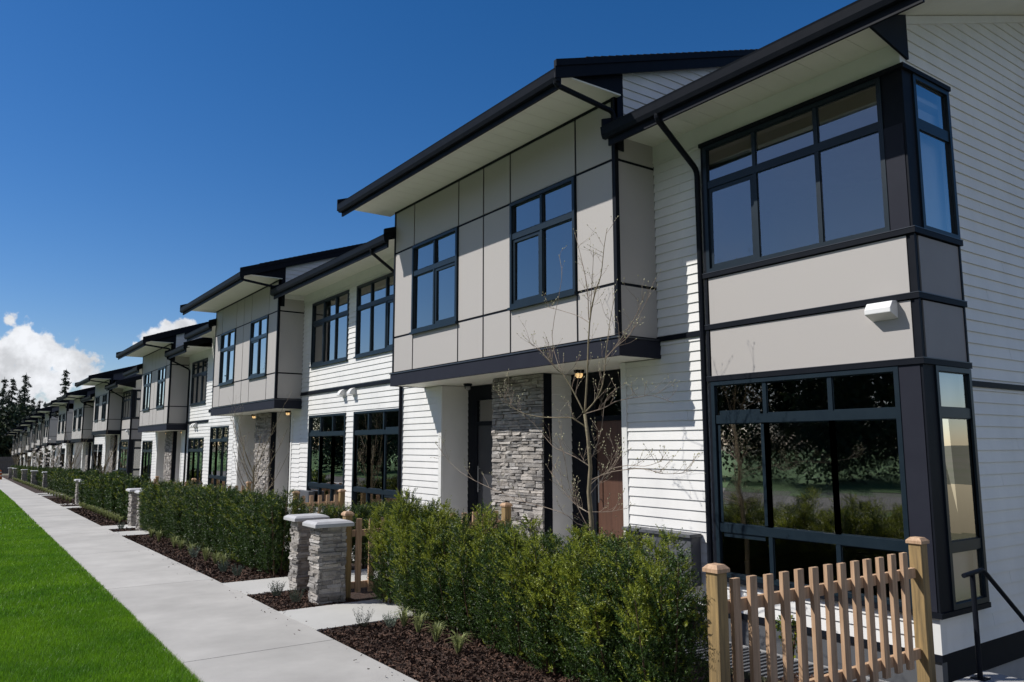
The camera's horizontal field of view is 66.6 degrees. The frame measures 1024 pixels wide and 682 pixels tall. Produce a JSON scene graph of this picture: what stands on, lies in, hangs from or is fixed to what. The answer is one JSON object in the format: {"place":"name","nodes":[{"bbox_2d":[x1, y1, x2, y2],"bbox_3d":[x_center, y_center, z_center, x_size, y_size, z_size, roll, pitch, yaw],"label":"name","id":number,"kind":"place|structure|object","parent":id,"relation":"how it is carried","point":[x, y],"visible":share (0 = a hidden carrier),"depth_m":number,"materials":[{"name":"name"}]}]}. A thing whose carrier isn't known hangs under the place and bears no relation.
{"place":"outdoors","nodes":[
{"label":"outdoors","id":0,"kind":"place"},
{"bbox_2d":[40,437,67,467],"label":"magnolia tree","id":1,"kind":"object","parent":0,"point":[53,463],"visible":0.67,"depth_m":58.30,"materials":[{"name":"white plant"}]},
{"bbox_2d":[0,489,203,681],"bbox_3d":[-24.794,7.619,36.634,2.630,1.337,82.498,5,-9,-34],"label":"lawn grass","id":2,"kind":"structure","parent":0,"point":[88,614],"depth_m":9.40,"materials":[{"name":"green plant"}]},
{"bbox_2d":[89,431,121,473],"bbox_3d":[-19.701,5.963,37.755,1.378,3.516,1.364,-6,-10,37],"label":"sapling","id":3,"kind":"object","parent":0,"point":[104,468],"visible":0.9,"depth_m":37.62,"materials":[{"name":"brown plant"}]},
{"bbox_2d":[126,488,141,525],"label":"stone pillar","id":4,"kind":"structure","parent":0,"point":[132,510],"depth_m":23.19,"materials":[{"name":"grey stone"}]},
{"bbox_2d":[0,477,417,681],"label":"sidewalk","id":5,"kind":"structure","parent":0,"point":[206,628],"depth_m":9.65,"materials":[{"name":"concrete"}]},
{"bbox_2d":[229,390,291,496],"bbox_3d":[-6.440,3.100,19.688,1.423,3.652,1.750,5,-9,-35],"label":"sapling","id":6,"kind":"object","parent":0,"point":[253,469],"visible":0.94,"depth_m":19.67,"materials":[{"name":"brown plant"}]},
{"bbox_2d":[222,568,386,595],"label":"path","id":7,"kind":"structure","parent":0,"point":[255,587],"depth_m":12.18,"materials":[{"name":"concrete"}]},
{"bbox_2d":[277,598,417,631],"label":"path","id":8,"kind":"structure","parent":0,"point":[317,618],"depth_m":9.83,"materials":[{"name":"concrete"}]},
{"bbox_2d":[2,474,780,681],"bbox_3d":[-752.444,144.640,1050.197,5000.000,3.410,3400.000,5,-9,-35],"label":"ground","id":9,"kind":"structure","parent":0,"point":[747,676],"depth_m":7.05,"materials":[{"name":"brown soil"}]},
{"bbox_2d":[0,457,16,473],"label":"board fence","id":10,"kind":"object","parent":9,"relation":"on","point":[6,463],"visible":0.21,"depth_m":124.87,"materials":[{"name":"grey wood"}]},
{"bbox_2d":[0,377,19,405],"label":"fir tree","id":11,"kind":"object","parent":9,"relation":"on","point":[14,388],"visible":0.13,"depth_m":155.79,"materials":[{"name":"green plant"}]},
{"bbox_2d":[0,405,26,458],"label":"broadleaf tree","id":12,"kind":"object","parent":9,"relation":"on","point":[9,420],"visible":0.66,"depth_m":136.17,"materials":[{"name":"green plant"}]},
{"bbox_2d":[4,421,38,465],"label":"townhouse block","id":13,"kind":"structure","parent":9,"relation":"on","point":[22,434],"depth_m":100.00,"materials":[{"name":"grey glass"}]},
{"bbox_2d":[17,373,32,407],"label":"fir tree","id":14,"kind":"object","parent":9,"relation":"on","point":[25,390],"visible":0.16,"depth_m":152.95,"materials":[{"name":"green plant"}]},
{"bbox_2d":[21,406,60,468],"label":"townhouse block","id":15,"kind":"structure","parent":9,"relation":"on","point":[44,421],"depth_m":75.60,"materials":[{"name":"white wood"}]},
{"bbox_2d":[43,400,81,469],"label":"townhouse block","id":16,"kind":"structure","parent":9,"relation":"on","point":[64,412],"depth_m":62.28,"materials":[{"name":"white wood"}]},
{"bbox_2d":[59,369,71,396],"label":"fir tree","id":17,"kind":"object","parent":9,"relation":"on","point":[66,384],"visible":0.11,"depth_m":144.00,"materials":[{"name":"green plant"}]},
{"bbox_2d":[56,365,141,476],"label":"townhouse block","id":18,"kind":"structure","parent":9,"relation":"on","point":[109,402],"depth_m":45.19,"materials":[{"name":"white"}]},
{"bbox_2d":[119,440,127,472],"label":"window","id":19,"kind":"structure","parent":18,"relation":"in","point":[123,444],"depth_m":43.50,"materials":[{"name":"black glass"}]},
{"bbox_2d":[122,391,131,418],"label":"window","id":20,"kind":"structure","parent":18,"relation":"in","point":[127,395],"depth_m":43.90,"materials":[{"name":"black glass"}]},
{"bbox_2d":[116,0,1023,681],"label":"townhouse block","id":21,"kind":"structure","parent":9,"relation":"on","point":[818,222],"depth_m":10.70,"materials":[{"name":"white"}]},
{"bbox_2d":[141,372,151,411],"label":"window","id":22,"kind":"structure","parent":21,"relation":"in","point":[148,376],"depth_m":35.74,"materials":[{"name":"black glass"}]},
{"bbox_2d":[140,441,152,480],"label":"window","id":23,"kind":"structure","parent":21,"relation":"in","point":[146,459],"depth_m":38.51,"materials":[{"name":"clear glass"}]},
{"bbox_2d":[155,366,165,408],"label":"window","id":24,"kind":"structure","parent":21,"relation":"in","point":[161,381],"depth_m":33.31,"materials":[{"name":"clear glass"}]},
{"bbox_2d":[186,437,203,484],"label":"window","id":25,"kind":"structure","parent":21,"relation":"in","point":[195,445],"depth_m":30.79,"materials":[{"name":"clear glass"}]},
{"bbox_2d":[189,358,207,405],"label":"window","id":26,"kind":"structure","parent":21,"relation":"in","point":[199,368],"depth_m":31.18,"materials":[{"name":"clear glass"}]},
{"bbox_2d":[208,426,228,488],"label":"window","id":27,"kind":"structure","parent":21,"relation":"in","point":[218,447],"depth_m":28.11,"materials":[{"name":"clear glass"}]},
{"bbox_2d":[217,328,235,386],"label":"window","id":28,"kind":"structure","parent":21,"relation":"in","point":[228,339],"depth_m":25.34,"materials":[{"name":"clear glass"}]},
{"bbox_2d":[247,315,268,379],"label":"window","id":29,"kind":"structure","parent":21,"relation":"in","point":[258,348],"depth_m":22.75,"materials":[{"name":"clear glass"}]},
{"bbox_2d":[306,413,345,506],"bbox_3d":[-4.763,3.054,19.954,0.125,2.345,2.470,5,-9,-35],"label":"window","id":30,"kind":"structure","parent":21,"relation":"in","point":[326,448],"depth_m":20.04,"materials":[{"name":"clear glass"}]},
{"bbox_2d":[309,290,349,368],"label":"window","id":31,"kind":"structure","parent":21,"relation":"in","point":[322,311],"depth_m":20.63,"materials":[{"name":"black metal"}]},
{"bbox_2d":[353,272,393,358],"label":"window","id":32,"kind":"structure","parent":21,"relation":"in","point":[388,299],"depth_m":18.30,"materials":[{"name":"black metal"}]},
{"bbox_2d":[351,408,398,508],"bbox_3d":[-3.069,2.715,17.618,0.095,2.300,2.400,5,-9,-35],"label":"window","id":33,"kind":"structure","parent":21,"relation":"in","point":[375,452],"depth_m":17.67,"materials":[{"name":"clear glass"}]},
{"bbox_2d":[409,227,458,334],"bbox_3d":[-1.441,-1.073,14.469,0.125,1.746,1.710,5,-9,-35],"label":"window","id":34,"kind":"structure","parent":21,"relation":"in","point":[437,266],"depth_m":14.41,"materials":[{"name":"black metal"}]},
{"bbox_2d":[477,425,492,531],"bbox_3d":[-0.414,2.632,14.921,0.112,2.022,0.914,5,-9,-35],"label":"door","id":35,"kind":"structure","parent":21,"relation":"in","point":[485,441],"depth_m":15.13,"materials":[{"name":"grey"}]},
{"bbox_2d":[507,176,577,310],"bbox_3d":[0.452,-1.430,11.827,0.125,1.746,1.650,5,-9,-35],"label":"window","id":36,"kind":"structure","parent":21,"relation":"in","point":[539,230],"depth_m":11.83,"materials":[{"name":"black metal"}]},
{"bbox_2d":[597,420,623,545],"bbox_3d":[1.624,2.247,12.077,0.112,2.022,0.914,5,-9,-35],"label":"door","id":37,"kind":"structure","parent":21,"relation":"in","point":[608,521],"depth_m":12.22,"materials":[{"name":"brown wood"}]},
{"bbox_2d":[684,636,887,681],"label":"patio","id":38,"kind":"structure","parent":21,"relation":"in","point":[746,661],"depth_m":8.47,"materials":[{"name":"concrete"}]},
{"bbox_2d":[776,615,797,663],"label":"leafy shrub","id":39,"kind":"object","parent":38,"relation":"on","point":[793,622],"visible":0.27,"depth_m":7.38,"materials":[{"name":"green plant"}]},
{"bbox_2d":[702,77,889,272],"bbox_3d":[3.238,-1.841,9.188,0.072,1.694,2.430,5,-9,-35],"label":"window","id":40,"kind":"structure","parent":21,"relation":"in","point":[751,173],"depth_m":9.19,"materials":[{"name":"black glass"}]},
{"bbox_2d":[711,366,912,608],"bbox_3d":[3.239,1.564,8.738,0.072,2.375,2.415,5,-9,-35],"label":"window","id":41,"kind":"structure","parent":21,"relation":"in","point":[735,507],"depth_m":9.06,"materials":[{"name":"black glass"}]},
{"bbox_2d":[911,73,960,238],"bbox_3d":[4.520,-1.954,8.357,0.770,1.694,0.072,5,-9,-35],"label":"window","id":42,"kind":"structure","parent":21,"relation":"in","point":[944,135],"depth_m":8.46,"materials":[{"name":"black metal"}]},
{"bbox_2d":[934,365,989,609],"bbox_3d":[4.539,1.451,7.910,0.740,2.375,0.072,5,-9,-35],"label":"window","id":43,"kind":"structure","parent":21,"relation":"in","point":[958,447],"depth_m":7.93,"materials":[{"name":"black glass"}]},
{"bbox_2d":[702,536,936,681],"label":"picket fence","id":44,"kind":"object","parent":9,"relation":"on","point":[721,606],"visible":1,"depth_m":6.39,"materials":[{"name":"brown wood"}]},
{"bbox_2d":[2,475,813,681],"bbox_3d":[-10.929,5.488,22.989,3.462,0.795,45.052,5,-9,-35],"label":"bark mulch","id":45,"kind":"object","parent":0,"point":[162,546],"visible":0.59,"depth_m":8.32,"materials":[{"name":"brown wood"}]},
{"bbox_2d":[56,427,90,468],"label":"sapling","id":46,"kind":"object","parent":45,"relation":"on","point":[72,465],"visible":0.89,"depth_m":50.31,"materials":[{"name":"brown plant"}]},
{"bbox_2d":[94,473,108,510],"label":"yew shrub","id":47,"kind":"object","parent":45,"relation":"on","point":[102,503],"visible":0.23,"depth_m":28.76,"materials":[{"name":"green plant"}]},
{"bbox_2d":[108,476,137,516],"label":"yew shrub","id":48,"kind":"object","parent":45,"relation":"on","point":[113,503],"visible":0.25,"depth_m":26.17,"materials":[{"name":"green plant"}]},
{"bbox_2d":[115,473,133,520],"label":"yew shrub","id":49,"kind":"object","parent":45,"relation":"on","point":[120,481],"visible":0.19,"depth_m":24.93,"materials":[{"name":"green plant"}]},
{"bbox_2d":[123,472,149,519],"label":"yew shrub","id":50,"kind":"object","parent":45,"relation":"on","point":[142,477],"visible":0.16,"depth_m":24.82,"materials":[{"name":"green plant"}]},
{"bbox_2d":[124,478,154,518],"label":"yew shrub","id":51,"kind":"object","parent":45,"relation":"on","point":[133,484],"visible":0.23,"depth_m":24.30,"materials":[{"name":"green plant"}]},
{"bbox_2d":[136,481,160,530],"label":"yew shrub","id":52,"kind":"object","parent":45,"relation":"on","point":[141,514],"visible":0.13,"depth_m":21.41,"materials":[{"name":"green plant"}]},
{"bbox_2d":[141,481,168,531],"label":"yew shrub","id":53,"kind":"object","parent":45,"relation":"on","point":[147,488],"visible":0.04,"depth_m":20.68,"materials":[{"name":"green plant"}]},
{"bbox_2d":[144,480,173,533],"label":"yew shrub","id":54,"kind":"object","parent":45,"relation":"on","point":[148,504],"visible":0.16,"depth_m":20.26,"materials":[{"name":"green plant"}]},
{"bbox_2d":[148,480,181,535],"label":"yew shrub","id":55,"kind":"object","parent":45,"relation":"on","point":[155,526],"visible":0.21,"depth_m":19.89,"materials":[{"name":"green plant"}]},
{"bbox_2d":[159,485,182,538],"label":"yew shrub","id":56,"kind":"object","parent":45,"relation":"on","point":[164,519],"visible":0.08,"depth_m":18.78,"materials":[{"name":"green plant"}]},
{"bbox_2d":[154,477,193,535],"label":"yew shrub","id":57,"kind":"object","parent":45,"relation":"on","point":[159,513],"visible":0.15,"depth_m":19.66,"materials":[{"name":"green plant"}]},
{"bbox_2d":[158,478,196,536],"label":"yew shrub","id":58,"kind":"object","parent":45,"relation":"on","point":[169,486],"visible":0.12,"depth_m":19.38,"materials":[{"name":"green plant"}]},
{"bbox_2d":[165,484,195,539],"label":"yew shrub","id":59,"kind":"object","parent":45,"relation":"on","point":[169,514],"visible":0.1,"depth_m":18.43,"materials":[{"name":"green plant"}]},
{"bbox_2d":[167,484,201,540],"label":"yew shrub","id":60,"kind":"object","parent":45,"relation":"on","point":[176,527],"visible":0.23,"depth_m":18.08,"materials":[{"name":"green plant"}]},
{"bbox_2d":[169,488,214,544],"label":"yew shrub","id":61,"kind":"object","parent":45,"relation":"on","point":[177,499],"visible":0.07,"depth_m":17.79,"materials":[{"name":"green plant"}]},
{"bbox_2d":[178,486,220,547],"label":"yew shrub","id":62,"kind":"object","parent":45,"relation":"on","point":[187,495],"visible":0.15,"depth_m":17.39,"materials":[{"name":"green plant"}]},
{"bbox_2d":[184,485,215,550],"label":"yew shrub","id":63,"kind":"object","parent":45,"relation":"on","point":[189,517],"visible":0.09,"depth_m":17.10,"materials":[{"name":"green plant"}]},
{"bbox_2d":[186,482,227,550],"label":"yew shrub","id":64,"kind":"object","parent":45,"relation":"on","point":[190,512],"visible":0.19,"depth_m":16.65,"materials":[{"name":"green plant"}]},
{"bbox_2d":[196,484,241,553],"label":"yew shrub","id":65,"kind":"object","parent":45,"relation":"on","point":[206,493],"visible":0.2,"depth_m":16.22,"materials":[{"name":"green plant"}]},
{"bbox_2d":[200,483,238,555],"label":"yew shrub","id":66,"kind":"object","parent":45,"relation":"on","point":[218,489],"visible":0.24,"depth_m":15.94,"materials":[{"name":"green plant"}]},
{"bbox_2d":[202,487,247,554],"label":"yew shrub","id":67,"kind":"object","parent":45,"relation":"on","point":[217,499],"visible":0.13,"depth_m":15.54,"materials":[{"name":"green plant"}]},
{"bbox_2d":[214,491,256,561],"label":"yew shrub","id":68,"kind":"object","parent":45,"relation":"on","point":[222,526],"visible":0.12,"depth_m":15.00,"materials":[{"name":"green plant"}]},
{"bbox_2d":[220,485,265,563],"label":"yew shrub","id":69,"kind":"object","parent":45,"relation":"on","point":[227,530],"visible":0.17,"depth_m":14.78,"materials":[{"name":"green plant"}]},
{"bbox_2d":[227,490,269,566],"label":"yew shrub","id":70,"kind":"object","parent":45,"relation":"on","point":[236,534],"visible":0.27,"depth_m":14.32,"materials":[{"name":"green plant"}]},
{"bbox_2d":[234,492,286,568],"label":"yew shrub","id":71,"kind":"object","parent":45,"relation":"on","point":[244,500],"visible":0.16,"depth_m":13.93,"materials":[{"name":"green plant"}]},
{"bbox_2d":[240,490,290,572],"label":"yew shrub","id":72,"kind":"object","parent":45,"relation":"on","point":[254,498],"visible":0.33,"depth_m":13.65,"materials":[{"name":"green plant"}]},
{"bbox_2d":[243,486,307,575],"bbox_3d":[-4.022,3.248,13.307,0.950,1.547,1.033,-1,-8,7],"label":"yew shrub","id":73,"kind":"object","parent":45,"relation":"on","point":[279,544],"visible":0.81,"depth_m":13.20,"materials":[{"name":"green plant"}]},
{"bbox_2d":[284,513,329,590],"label":"stone pillar","id":74,"kind":"structure","parent":45,"relation":"on","point":[299,568],"depth_m":11.73,"materials":[{"name":"grey stone"}]},
{"bbox_2d":[292,489,345,518],"bbox_3d":[-4.457,4.196,17.958,1.255,1.500,0.150,5,-9,-35],"label":"picket fence","id":75,"kind":"object","parent":45,"relation":"on","point":[339,500],"visible":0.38,"depth_m":18.09,"materials":[{"name":"brown wood"}]},
{"bbox_2d":[302,518,354,604],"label":"stone pillar","id":76,"kind":"structure","parent":45,"relation":"on","point":[327,557],"depth_m":10.68,"materials":[{"name":"grey stone"}]},
{"bbox_2d":[320,503,344,518],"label":"yew shrub","id":77,"kind":"object","parent":45,"relation":"on","point":[335,512],"visible":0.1,"depth_m":13.96,"materials":[{"name":"green plant"}]},
{"bbox_2d":[326,501,364,564],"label":"yew shrub","id":78,"kind":"object","parent":45,"relation":"on","point":[346,509],"visible":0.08,"depth_m":14.24,"materials":[{"name":"green plant"}]},
{"bbox_2d":[351,498,380,568],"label":"yew shrub","id":79,"kind":"object","parent":45,"relation":"on","point":[363,512],"visible":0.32,"depth_m":13.99,"materials":[{"name":"green plant"}]},
{"bbox_2d":[365,500,391,555],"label":"yew shrub","id":80,"kind":"object","parent":45,"relation":"on","point":[373,510],"visible":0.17,"depth_m":14.32,"materials":[{"name":"green plant"}]},
{"bbox_2d":[364,500,411,603],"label":"yew shrub","id":81,"kind":"object","parent":45,"relation":"on","point":[382,566],"visible":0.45,"depth_m":10.55,"materials":[{"name":"green plant"}]},
{"bbox_2d":[387,605,414,626],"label":"grass tuft","id":82,"kind":"object","parent":45,"relation":"on","point":[404,618],"visible":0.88,"depth_m":9.09,"materials":[{"name":"green plant"}]},
{"bbox_2d":[384,487,431,606],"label":"yew shrub","id":83,"kind":"object","parent":45,"relation":"on","point":[401,513],"visible":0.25,"depth_m":10.10,"materials":[{"name":"green plant"}]},
{"bbox_2d":[408,611,427,631],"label":"grass tuft","id":84,"kind":"object","parent":45,"relation":"on","point":[417,620],"visible":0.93,"depth_m":8.76,"materials":[{"name":"green plant"}]},
{"bbox_2d":[389,521,447,614],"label":"yew shrub","id":85,"kind":"object","parent":45,"relation":"on","point":[404,580],"visible":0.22,"depth_m":9.70,"materials":[{"name":"green plant"}]},
{"bbox_2d":[341,503,512,598],"bbox_3d":[-1.217,3.279,11.827,2.905,1.500,0.150,5,-9,-35],"label":"picket fence","id":86,"kind":"object","parent":45,"relation":"on","point":[357,584],"visible":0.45,"depth_m":11.13,"materials":[{"name":"brown wood"}]},
{"bbox_2d":[403,506,460,623],"bbox_3d":[-0.906,2.698,9.301,0.836,1.400,0.878,0,-8,-1],"label":"yew shrub","id":87,"kind":"object","parent":45,"relation":"on","point":[422,526],"visible":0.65,"depth_m":9.29,"materials":[{"name":"green plant"}]},
{"bbox_2d":[408,495,459,538],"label":"yew shrub","id":88,"kind":"object","parent":45,"relation":"on","point":[429,513],"visible":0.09,"depth_m":10.06,"materials":[{"name":"green plant"}]},
{"bbox_2d":[421,620,447,641],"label":"grass tuft","id":89,"kind":"object","parent":45,"relation":"on","point":[436,630],"visible":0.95,"depth_m":8.32,"materials":[{"name":"green plant"}]},
{"bbox_2d":[418,521,476,631],"bbox_3d":[-0.627,2.712,9.005,0.776,1.272,0.910,-6,-10,38],"label":"yew shrub","id":90,"kind":"object","parent":45,"relation":"on","point":[443,569],"visible":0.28,"depth_m":8.84,"materials":[{"name":"green plant"}]},
{"bbox_2d":[445,631,473,653],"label":"grass tuft","id":91,"kind":"object","parent":45,"relation":"on","point":[458,643],"visible":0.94,"depth_m":7.84,"materials":[{"name":"green plant"}]},
{"bbox_2d":[438,501,501,639],"bbox_3d":[-0.366,2.514,8.598,0.765,1.549,0.897,-4,-9,30],"label":"yew shrub","id":92,"kind":"object","parent":45,"relation":"on","point":[465,556],"visible":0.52,"depth_m":8.46,"materials":[{"name":"green plant"}]},
{"bbox_2d":[430,216,705,531],"bbox_3d":[0.630,0.989,9.940,1.321,4.935,4.278,6,-10,-39],"label":"sapling","id":93,"kind":"object","parent":45,"relation":"on","point":[589,498],"visible":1,"depth_m":9.59,"materials":[{"name":"brown plant"}]},
{"bbox_2d":[0,0,856,408],"label":"sky","id":94,"kind":"structure","parent":0,"point":[152,152],"materials":[{"name":"blue"}]},
{"bbox_2d":[396,653,749,681],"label":"yard soil","id":95,"kind":"structure","parent":0,"point":[701,678],"depth_m":7.15,"materials":[{"name":"brown soil"}]},
{"bbox_2d":[468,516,535,650],"bbox_3d":[-0.064,2.506,8.027,0.882,1.390,0.828,-6,-10,38],"label":"yew shrub","id":96,"kind":"object","parent":95,"relation":"on","point":[484,569],"visible":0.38,"depth_m":7.93,"materials":[{"name":"green plant"}]},
{"bbox_2d":[488,514,558,663],"bbox_3d":[0.108,2.428,7.605,0.841,1.419,0.883,-2,-8,16],"label":"yew shrub","id":97,"kind":"object","parent":95,"relation":"on","point":[503,585],"visible":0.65,"depth_m":7.58,"materials":[{"name":"green plant"}]},
{"bbox_2d":[509,532,579,673],"bbox_3d":[0.425,2.422,7.178,0.822,1.296,0.727,2,-8,-15],"label":"yew shrub","id":98,"kind":"object","parent":95,"relation":"on","point":[540,635],"visible":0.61,"depth_m":7.12,"materials":[{"name":"green plant"}]},
{"bbox_2d":[543,522,612,592],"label":"yew shrub","id":99,"kind":"object","parent":95,"relation":"on","point":[575,531],"visible":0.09,"depth_m":7.81,"materials":[{"name":"green plant"}]},
{"bbox_2d":[549,531,623,681],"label":"yew shrub","id":100,"kind":"object","parent":95,"relation":"on","point":[573,565],"visible":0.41,"depth_m":6.70,"materials":[{"name":"green plant"}]},
{"bbox_2d":[561,528,658,681],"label":"yew shrub","id":101,"kind":"object","parent":95,"relation":"on","point":[599,623],"visible":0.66,"depth_m":6.28,"materials":[{"name":"green plant"}]},
{"bbox_2d":[574,523,645,602],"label":"yew shrub","id":102,"kind":"object","parent":95,"relation":"on","point":[602,538],"visible":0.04,"depth_m":7.60,"materials":[{"name":"green plant"}]},
{"bbox_2d":[605,534,677,676],"bbox_3d":[1.195,2.391,6.937,0.836,1.271,0.879,0,-8,-2],"label":"yew shrub","id":103,"kind":"object","parent":95,"relation":"on","point":[634,553],"visible":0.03,"depth_m":7.08,"materials":[{"name":"green plant"}]},
{"bbox_2d":[609,524,708,681],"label":"yew shrub","id":104,"kind":"object","parent":95,"relation":"on","point":[668,656],"visible":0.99,"depth_m":5.84,"materials":[{"name":"green plant"}]},
{"bbox_2d":[954,671,1023,681],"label":"landing","id":105,"kind":"object","parent":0,"point":[994,677],"visible":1,"depth_m":6.88,"materials":[{"name":"concrete"}]},
{"bbox_3d":[5.830,4.407,7.169,2.700,2.365,1.400,5,-9,-35],"label":"stairs","id":106,"kind":"object","parent":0,"visible":0},
{"bbox_2d":[961,568,1023,681],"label":"hand rail","id":107,"kind":"object","parent":106,"relation":"on","point":[979,675],"visible":1,"depth_m":6.96,"materials":[{"name":"black metal"}]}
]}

